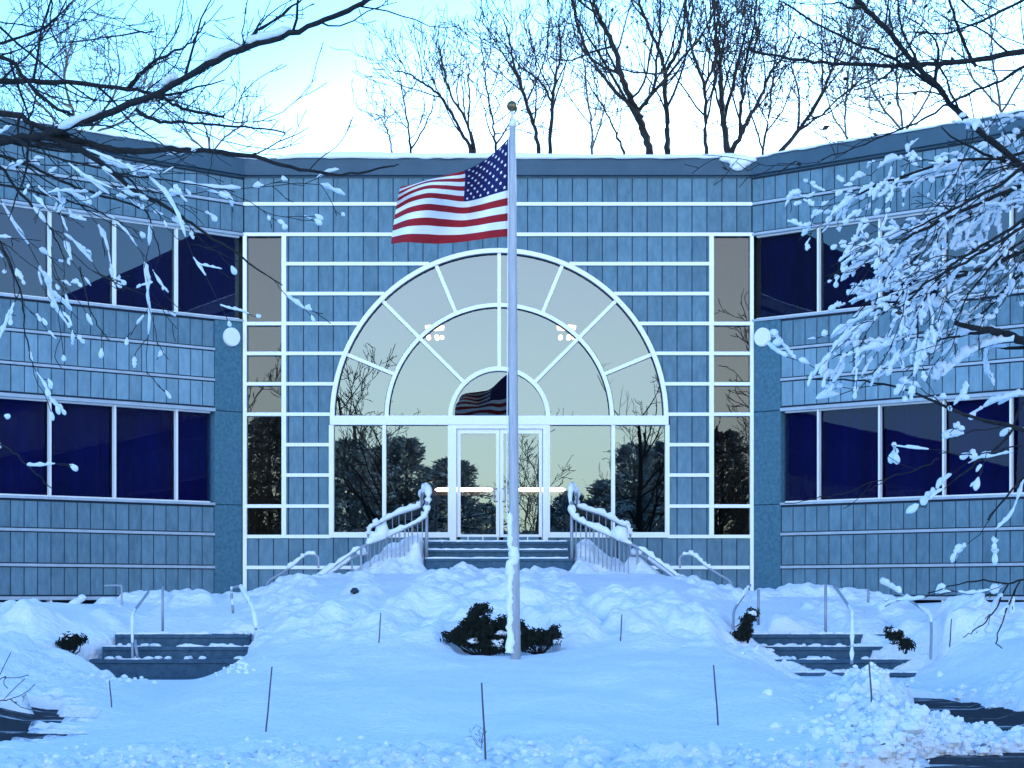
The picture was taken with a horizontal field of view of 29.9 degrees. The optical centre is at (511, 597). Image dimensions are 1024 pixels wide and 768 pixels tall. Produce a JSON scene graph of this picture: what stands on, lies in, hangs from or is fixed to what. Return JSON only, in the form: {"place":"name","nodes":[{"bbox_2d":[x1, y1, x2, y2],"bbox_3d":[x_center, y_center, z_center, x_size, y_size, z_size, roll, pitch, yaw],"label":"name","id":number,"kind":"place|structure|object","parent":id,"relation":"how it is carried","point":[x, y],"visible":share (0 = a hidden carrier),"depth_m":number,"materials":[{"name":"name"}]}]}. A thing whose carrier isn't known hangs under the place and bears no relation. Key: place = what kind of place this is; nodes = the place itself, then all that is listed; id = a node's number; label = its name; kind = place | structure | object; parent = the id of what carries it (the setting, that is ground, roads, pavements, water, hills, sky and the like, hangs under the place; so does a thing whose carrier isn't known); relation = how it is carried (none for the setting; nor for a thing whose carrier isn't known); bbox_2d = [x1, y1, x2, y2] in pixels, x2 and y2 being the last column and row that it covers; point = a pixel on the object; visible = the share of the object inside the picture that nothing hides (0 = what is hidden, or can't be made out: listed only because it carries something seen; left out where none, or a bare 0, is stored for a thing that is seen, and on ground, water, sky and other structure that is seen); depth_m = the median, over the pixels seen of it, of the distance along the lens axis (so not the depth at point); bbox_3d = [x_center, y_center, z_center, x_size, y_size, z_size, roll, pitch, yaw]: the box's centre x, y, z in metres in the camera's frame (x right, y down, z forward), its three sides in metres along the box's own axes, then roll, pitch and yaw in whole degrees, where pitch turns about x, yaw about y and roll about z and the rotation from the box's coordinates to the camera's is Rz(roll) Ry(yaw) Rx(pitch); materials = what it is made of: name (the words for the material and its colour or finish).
{"place":"outdoors","nodes":[
{"label":"outdoors","id":0,"kind":"place"},
{"bbox_2d":[131,678,197,679],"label":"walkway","id":1,"kind":"structure","parent":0,"point":[168,678],"depth_m":26.02,"materials":[{"name":"grey concrete"}]},
{"bbox_2d":[0,534,1023,767],"bbox_3d":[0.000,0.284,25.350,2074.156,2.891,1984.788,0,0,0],"label":"snow ground","id":2,"kind":"structure","parent":0,"point":[408,685],"depth_m":22.60,"materials":[{"name":"white snow"}]},
{"bbox_2d":[55,631,88,654],"bbox_3d":[-5.927,0.625,25.892,0.468,0.350,0.326,0,0,0],"label":"yew shrub","id":3,"kind":"object","parent":2,"relation":"on","point":[70,642],"visible":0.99,"depth_m":25.82,"materials":[{"name":"green plant"}]},
{"bbox_2d":[69,594,86,603],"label":"clump","id":4,"kind":"object","parent":2,"relation":"on","point":[80,599],"visible":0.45,"depth_m":28.42,"materials":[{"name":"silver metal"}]},
{"bbox_2d":[0,0,205,132],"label":"bare tree","id":5,"kind":"object","parent":2,"relation":"on","point":[70,104],"visible":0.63,"depth_m":54.64,"materials":[{"name":"black plant"}]},
{"bbox_2d":[109,681,111,706],"bbox_3d":[-4.369,1.080,20.902,0.042,0.349,0.017,0,0,0],"label":"marker stake","id":6,"kind":"object","parent":2,"relation":"on","point":[110,693],"visible":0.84,"depth_m":20.90,"materials":[{"name":"grey wood"}]},
{"bbox_2d":[104,584,122,605],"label":"handrail","id":7,"kind":"object","parent":2,"relation":"on","point":[121,591],"visible":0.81,"depth_m":28.99,"materials":[{"name":"silver metal"}]},
{"bbox_2d":[89,631,251,677],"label":"garden steps","id":8,"kind":"structure","parent":2,"relation":"on","point":[167,654],"depth_m":26.49,"materials":[{"name":"stone"}]},
{"bbox_2d":[131,587,163,657],"bbox_3d":[-5.089,0.383,26.795,0.355,1.067,1.226,0,0,0],"label":"handrail","id":9,"kind":"object","parent":8,"relation":"on","point":[133,643],"visible":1,"depth_m":26.57,"materials":[{"name":"silver metal"}]},
{"bbox_2d":[149,54,278,148],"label":"bare tree","id":10,"kind":"object","parent":2,"relation":"on","point":[182,128],"visible":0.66,"depth_m":57.62,"materials":[{"name":"black plant"}]},
{"bbox_2d":[0,0,464,712],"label":"snowy tree","id":11,"kind":"object","parent":2,"relation":"on","point":[58,136],"visible":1,"depth_m":9.70,"materials":[{"name":"brown plant"}]},
{"bbox_2d":[230,584,257,629],"bbox_3d":[-3.698,0.132,26.720,0.132,0.632,1.146,0,0,-25],"label":"handrail","id":12,"kind":"object","parent":2,"relation":"on","point":[247,597],"visible":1,"depth_m":26.66,"materials":[{"name":"silver metal"}]},
{"bbox_2d":[265,667,272,731],"bbox_3d":[-2.279,1.013,17.941,0.086,0.731,0.017,0,0,0],"label":"marker stake","id":13,"kind":"object","parent":2,"relation":"on","point":[268,700],"visible":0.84,"depth_m":17.93,"materials":[{"name":"grey wood"}]},
{"bbox_2d":[266,551,319,585],"bbox_3d":[-3.780,-0.412,33.024,0.977,0.788,0.131,0,0,-28],"label":"handrail","id":14,"kind":"object","parent":2,"relation":"on","point":[290,565],"visible":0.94,"depth_m":33.03,"materials":[{"name":"silver metal"}]},
{"bbox_2d":[350,588,358,593],"bbox_3d":[-2.390,0.003,29.172,0.137,0.300,0.137,0,0,0],"label":"garden light","id":15,"kind":"object","parent":2,"relation":"on","point":[354,590],"visible":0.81,"depth_m":29.13,"materials":[{"name":"black"}]},
{"bbox_2d":[317,483,431,573],"bbox_3d":[-2.455,-1.125,34.270,2.062,1.875,1.606,0,0,0],"label":"handrail","id":16,"kind":"object","parent":2,"relation":"on","point":[381,532],"visible":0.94,"depth_m":33.98,"materials":[{"name":"silver metal"}]},
{"bbox_2d":[378,613,380,642],"bbox_3d":[-1.704,0.434,24.692,0.048,0.470,0.017,0,0,0],"label":"marker stake","id":17,"kind":"object","parent":2,"relation":"on","point":[379,628],"visible":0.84,"depth_m":24.69,"materials":[{"name":"grey wood"}]},
{"bbox_2d":[351,80,419,152],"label":"bare tree","id":18,"kind":"object","parent":2,"relation":"on","point":[384,121],"visible":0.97,"depth_m":60.23,"materials":[{"name":"black plant"}]},
{"bbox_2d":[363,46,457,152],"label":"bare tree","id":19,"kind":"object","parent":2,"relation":"on","point":[409,140],"visible":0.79,"depth_m":59.71,"materials":[{"name":"brown plant"}]},
{"bbox_2d":[329,2,505,152],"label":"bare tree","id":20,"kind":"object","parent":2,"relation":"on","point":[471,146],"visible":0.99,"depth_m":55.75,"materials":[{"name":"brown plant"}]},
{"bbox_2d":[440,602,509,655],"bbox_3d":[-0.453,0.415,24.737,0.960,0.729,0.474,0,0,0],"label":"yew shrub","id":21,"kind":"object","parent":2,"relation":"on","point":[478,629],"visible":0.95,"depth_m":24.62,"materials":[{"name":"green plant"}]},
{"bbox_2d":[466,726,486,748],"bbox_3d":[-0.309,1.212,16.725,0.185,0.214,0.081,0,0,0],"label":"dry weed","id":22,"kind":"object","parent":2,"relation":"on","point":[480,736],"visible":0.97,"depth_m":16.71,"materials":[{"name":"grey plant"}]},
{"bbox_2d":[481,683,485,758],"bbox_3d":[-0.233,1.092,15.961,0.052,0.767,0.017,0,0,0],"label":"marker stake","id":23,"kind":"object","parent":2,"relation":"on","point":[483,721],"visible":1,"depth_m":15.96,"materials":[{"name":"grey wood"}]},
{"bbox_2d":[423,540,574,570],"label":"entrance steps","id":24,"kind":"structure","parent":2,"relation":"on","point":[478,554],"depth_m":34.26,"materials":[{"name":"stone"}]},
{"bbox_2d":[430,6,570,150],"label":"bare tree","id":25,"kind":"object","parent":2,"relation":"on","point":[489,99],"visible":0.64,"depth_m":63.87,"materials":[{"name":"brown plant"}]},
{"bbox_2d":[0,111,1023,603],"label":"office building","id":26,"kind":"structure","parent":2,"relation":"on","point":[670,409],"depth_m":35.92,"materials":[{"name":"blue"}]},
{"bbox_2d":[0,202,48,297],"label":"window","id":27,"kind":"structure","parent":26,"relation":"in","point":[24,216],"depth_m":33.38,"materials":[{"name":"blue"}]},
{"bbox_2d":[0,396,48,496],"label":"window","id":28,"kind":"structure","parent":26,"relation":"in","point":[23,432],"depth_m":33.34,"materials":[{"name":"blue"}]},
{"bbox_2d":[46,400,112,498],"bbox_3d":[-7.654,-2.599,33.966,1.255,1.693,0.217,0,0,-40],"label":"window","id":29,"kind":"structure","parent":26,"relation":"in","point":[79,437],"depth_m":34.04,"materials":[{"name":"blue"}]},
{"bbox_2d":[47,209,112,304],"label":"window","id":30,"kind":"structure","parent":26,"relation":"in","point":[89,236],"depth_m":34.07,"materials":[{"name":"blue"}]},
{"bbox_2d":[111,218,174,311],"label":"window","id":31,"kind":"structure","parent":26,"relation":"in","point":[127,260],"depth_m":34.82,"materials":[{"name":"blue"}]},
{"bbox_2d":[111,404,174,500],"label":"window","id":32,"kind":"structure","parent":26,"relation":"in","point":[140,436],"depth_m":34.84,"materials":[{"name":"blue"}]},
{"bbox_2d":[173,409,209,501],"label":"window","id":33,"kind":"structure","parent":26,"relation":"in","point":[189,426],"depth_m":35.48,"materials":[{"name":"blue"}]},
{"bbox_2d":[173,227,238,318],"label":"window","id":34,"kind":"structure","parent":26,"relation":"in","point":[192,292],"depth_m":35.67,"materials":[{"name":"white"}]},
{"bbox_2d":[247,236,281,537],"bbox_3d":[-4.643,-3.970,36.015,0.675,5.724,0.115,0,0,0],"label":"window","id":35,"kind":"structure","parent":26,"relation":"in","point":[264,297],"depth_m":36.07,"materials":[{"name":"grey glass"}]},
{"bbox_2d":[329,425,383,537],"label":"window","id":36,"kind":"structure","parent":26,"relation":"in","point":[356,452],"depth_m":36.07,"materials":[{"name":"white glass"}]},
{"bbox_2d":[384,425,449,537],"bbox_3d":[-1.780,-2.180,36.025,1.230,2.120,0.150,0,0,0],"label":"window","id":37,"kind":"structure","parent":26,"relation":"in","point":[414,455],"depth_m":36.07,"materials":[{"name":"grey glass"}]},
{"bbox_2d":[457,429,499,539],"bbox_3d":[-0.632,-2.095,36.006,0.796,2.120,0.188,0,0,0],"label":"door","id":38,"kind":"structure","parent":26,"relation":"in","point":[478,450],"depth_m":36.05,"materials":[{"name":"white metal"}]},
{"bbox_2d":[330,248,667,415],"bbox_3d":[-0.240,-4.954,36.025,6.336,3.168,0.190,0,0,0],"label":"arch window","id":39,"kind":"structure","parent":26,"relation":"in","point":[434,343],"depth_m":36.07,"materials":[{"name":"grey glass"}]},
{"bbox_2d":[6,109,1023,158],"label":"roof snow","id":40,"kind":"structure","parent":26,"relation":"on","point":[370,155],"depth_m":35.86,"materials":[{"name":"white snow"}]},
{"bbox_2d":[500,429,541,539],"bbox_3d":[0.172,-2.095,36.006,0.796,2.120,0.188,0,0,0],"label":"door","id":41,"kind":"structure","parent":26,"relation":"in","point":[529,440],"depth_m":36.05,"materials":[{"name":"white metal"}]},
{"bbox_2d":[548,425,612,537],"bbox_3d":[1.285,-2.180,36.025,1.220,2.120,0.150,0,0,0],"label":"window","id":42,"kind":"structure","parent":26,"relation":"in","point":[582,455],"depth_m":36.07,"materials":[{"name":"white glass"}]},
{"bbox_2d":[613,425,669,537],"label":"window","id":43,"kind":"structure","parent":26,"relation":"in","point":[641,453],"depth_m":36.07,"materials":[{"name":"white glass"}]},
{"bbox_2d":[714,236,749,537],"bbox_3d":[4.120,-3.970,36.016,0.700,5.724,0.116,0,0,0],"label":"window","id":44,"kind":"structure","parent":26,"relation":"in","point":[731,254],"depth_m":36.07,"materials":[{"name":"grey glass"}]},
{"bbox_2d":[719,154,756,170],"bbox_3d":[4.240,-8.121,35.869,0.744,0.317,0.181,0,0,0],"label":"snow clump","id":45,"kind":"object","parent":26,"relation":"on","point":[737,166],"visible":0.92,"depth_m":35.81,"materials":[{"name":"white snow"}]},
{"bbox_2d":[756,227,821,318],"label":"window","id":46,"kind":"structure","parent":26,"relation":"in","point":[791,275],"depth_m":35.70,"materials":[{"name":"blue"}]},
{"bbox_2d":[785,409,822,502],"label":"window","id":47,"kind":"structure","parent":26,"relation":"in","point":[806,426],"depth_m":35.48,"materials":[{"name":"blue"}]},
{"bbox_2d":[820,218,882,311],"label":"window","id":48,"kind":"structure","parent":26,"relation":"in","point":[832,236],"depth_m":34.97,"materials":[{"name":"blue"}]},
{"bbox_2d":[820,404,882,500],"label":"window","id":49,"kind":"structure","parent":26,"relation":"in","point":[853,436],"depth_m":34.84,"materials":[{"name":"blue"}]},
{"bbox_2d":[881,210,946,303],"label":"window","id":50,"kind":"structure","parent":26,"relation":"in","point":[901,219],"depth_m":34.03,"materials":[{"name":"blue"}]},
{"bbox_2d":[881,400,946,498],"bbox_3d":[7.125,-2.599,33.967,1.255,1.693,0.219,0,0,40],"label":"window","id":51,"kind":"structure","parent":26,"relation":"in","point":[921,424],"depth_m":34.03,"materials":[{"name":"blue"}]},
{"bbox_2d":[945,397,1014,496],"bbox_3d":[8.088,-2.599,33.158,1.255,1.693,0.218,0,0,40],"label":"window","id":52,"kind":"structure","parent":26,"relation":"in","point":[997,477],"depth_m":33.20,"materials":[{"name":"blue"}]},
{"bbox_2d":[950,205,1013,296],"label":"window","id":53,"kind":"structure","parent":26,"relation":"in","point":[1007,219],"depth_m":33.16,"materials":[{"name":"blue"}]},
{"bbox_2d":[1012,395,1023,493],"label":"window","id":54,"kind":"structure","parent":26,"relation":"in","point":[1020,419],"depth_m":32.77,"materials":[{"name":"blue"}]},
{"bbox_2d":[1014,198,1023,290],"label":"window","id":55,"kind":"structure","parent":26,"relation":"in","point":[1019,215],"depth_m":32.77,"materials":[{"name":"blue"}]},
{"bbox_2d":[505,101,520,659],"bbox_3d":[0.009,-2.703,23.983,0.202,7.007,0.165,0,0,0],"label":"flagpole","id":56,"kind":"object","parent":2,"relation":"on","point":[512,627],"visible":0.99,"depth_m":23.95,"materials":[{"name":"metal"}]},
{"bbox_2d":[391,139,507,243],"bbox_3d":[-0.765,-5.059,23.848,1.464,1.399,0.648,0,0,0],"label":"flag","id":57,"kind":"object","parent":56,"relation":"attached to","point":[470,204],"visible":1,"depth_m":23.94,"materials":[{"name":"multicoloured fabric"}]},
{"bbox_2d":[464,0,592,153],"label":"bare tree","id":58,"kind":"object","parent":2,"relation":"on","point":[535,85],"visible":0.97,"depth_m":53.73,"materials":[{"name":"brown plant"}]},
{"bbox_2d":[42,640,1023,767],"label":"snow crumbs","id":59,"kind":"object","parent":2,"relation":"on","point":[946,728],"visible":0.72,"depth_m":17.59,"materials":[{"name":"white snow"}]},
{"bbox_2d":[520,619,563,654],"bbox_3d":[0.324,0.507,24.672,0.687,0.514,0.432,0,0,0],"label":"yew shrub","id":60,"kind":"object","parent":2,"relation":"on","point":[533,637],"visible":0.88,"depth_m":24.57,"materials":[{"name":"green plant"}]},
{"bbox_2d":[531,0,662,153],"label":"bare tree","id":61,"kind":"object","parent":2,"relation":"on","point":[593,140],"visible":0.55,"depth_m":60.47,"materials":[{"name":"black plant"}]},
{"bbox_2d":[620,614,621,640],"bbox_3d":[1.424,0.433,25.121,0.040,0.420,0.017,0,0,0],"label":"marker stake","id":62,"kind":"object","parent":2,"relation":"on","point":[621,628],"visible":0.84,"depth_m":25.11,"materials":[{"name":"grey wood"}]},
{"bbox_2d":[567,482,680,575],"bbox_3d":[2.010,-1.133,34.273,2.059,1.891,1.596,0,0,0],"label":"handrail","id":63,"kind":"object","parent":2,"relation":"on","point":[618,533],"visible":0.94,"depth_m":33.95,"materials":[{"name":"silver metal"}]},
{"bbox_2d":[526,0,737,153],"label":"bare tree","id":64,"kind":"object","parent":2,"relation":"on","point":[630,102],"visible":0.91,"depth_m":51.87,"materials":[{"name":"brown plant"}]},
{"bbox_2d":[579,0,709,153],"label":"bare tree","id":65,"kind":"object","parent":2,"relation":"on","point":[665,105],"visible":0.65,"depth_m":54.81,"materials":[{"name":"brown plant"}]},
{"bbox_2d":[631,0,766,153],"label":"bare tree","id":66,"kind":"object","parent":2,"relation":"on","point":[704,113],"visible":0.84,"depth_m":49.77,"materials":[{"name":"brown plant"}]},
{"bbox_2d":[679,550,732,585],"bbox_3d":[3.343,-0.416,33.031,0.981,0.798,0.137,0,0,27],"label":"handrail","id":67,"kind":"object","parent":2,"relation":"on","point":[697,557],"visible":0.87,"depth_m":33.04,"materials":[{"name":"silver metal"}]},
{"bbox_2d":[713,665,718,724],"bbox_3d":[1.972,1.003,18.539,0.064,0.699,0.017,0,0,0],"label":"marker stake","id":68,"kind":"object","parent":2,"relation":"on","point":[715,696],"visible":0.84,"depth_m":18.53,"materials":[{"name":"grey wood"}]},
{"bbox_2d":[729,607,760,642],"bbox_3d":[3.162,0.413,26.106,0.463,0.585,0.303,0,0,0],"label":"yew shrub","id":69,"kind":"object","parent":2,"relation":"on","point":[744,631],"visible":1,"depth_m":26.02,"materials":[{"name":"green plant"}]},
{"bbox_2d":[732,584,759,629],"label":"handrail","id":70,"kind":"object","parent":2,"relation":"on","point":[745,591],"visible":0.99,"depth_m":26.89,"materials":[{"name":"silver metal"}]},
{"bbox_2d":[651,0,848,152],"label":"bare tree","id":71,"kind":"object","parent":2,"relation":"on","point":[723,108],"visible":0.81,"depth_m":50.90,"materials":[{"name":"brown plant"}]},
{"bbox_2d":[693,0,828,154],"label":"bare tree","id":72,"kind":"object","parent":2,"relation":"on","point":[748,91],"visible":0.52,"depth_m":61.48,"materials":[{"name":"brown plant"}]},
{"bbox_2d":[751,631,917,677],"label":"garden steps","id":73,"kind":"structure","parent":2,"relation":"on","point":[827,651],"depth_m":26.49,"materials":[{"name":"stone"}]},
{"bbox_2d":[824,584,853,664],"bbox_3d":[4.561,0.356,26.446,0.223,1.095,1.515,0,0,-6],"label":"handrail","id":74,"kind":"object","parent":73,"relation":"on","point":[851,610],"visible":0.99,"depth_m":26.48,"materials":[{"name":"silver metal"}]},
{"bbox_2d":[773,0,898,151],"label":"bare tree","id":75,"kind":"object","parent":2,"relation":"on","point":[824,87],"visible":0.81,"depth_m":52.52,"materials":[{"name":"brown plant"}]},
{"bbox_2d":[762,0,914,143],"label":"bare tree","id":76,"kind":"object","parent":2,"relation":"on","point":[844,114],"visible":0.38,"depth_m":63.04,"materials":[{"name":"black plant"}]},
{"bbox_2d":[685,0,1023,648],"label":"snowy tree","id":77,"kind":"object","parent":2,"relation":"on","point":[940,225],"visible":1,"depth_m":9.60,"materials":[{"name":"brown plant"}]},
{"bbox_2d":[868,659,871,701],"bbox_3d":[3.484,0.850,18.662,0.046,0.498,0.017,0,0,0],"label":"marker stake","id":78,"kind":"object","parent":2,"relation":"on","point":[870,679],"visible":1,"depth_m":18.66,"materials":[{"name":"grey wood"}]},
{"bbox_2d":[883,625,904,644],"bbox_3d":[5.189,0.511,26.075,0.326,0.273,0.276,0,0,0],"label":"yew shrub","id":79,"kind":"object","parent":2,"relation":"on","point":[893,633],"visible":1,"depth_m":26.03,"materials":[{"name":"green plant"}]},
{"bbox_2d":[867,577,932,658],"bbox_3d":[5.543,0.271,27.161,0.208,1.127,2.756,0,0,-7],"label":"handrail","id":80,"kind":"object","parent":2,"relation":"on","point":[884,581],"visible":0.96,"depth_m":26.76,"materials":[{"name":"silver metal"}]},
{"bbox_2d":[897,636,915,653],"bbox_3d":[5.302,0.639,25.785,0.241,0.256,0.268,0,0,26],"label":"yew shrub","id":81,"kind":"object","parent":2,"relation":"on","point":[906,644],"visible":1,"depth_m":25.74,"materials":[{"name":"green plant"}]},
{"bbox_2d":[797,0,1019,133],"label":"bare tree","id":82,"kind":"object","parent":2,"relation":"on","point":[884,113],"visible":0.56,"depth_m":55.73,"materials":[{"name":"black plant"}]},
{"bbox_2d":[949,619,951,646],"bbox_3d":[5.897,0.520,25.843,0.049,0.466,0.017,0,0,0],"label":"marker stake","id":83,"kind":"object","parent":2,"relation":"on","point":[950,633],"visible":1,"depth_m":25.84,"materials":[{"name":"grey wood"}]},
{"bbox_2d":[920,0,1023,112],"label":"bare tree","id":84,"kind":"object","parent":2,"relation":"on","point":[998,104],"visible":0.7,"depth_m":56.92,"materials":[{"name":"black plant"}]},
{"bbox_2d":[0,698,1023,767],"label":"road","id":85,"kind":"structure","parent":0,"point":[14,724],"depth_m":20.22,"materials":[{"name":"grey asphalt"}]},
{"bbox_2d":[0,0,1023,156],"label":"sky","id":86,"kind":"structure","parent":0,"point":[330,109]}
]}

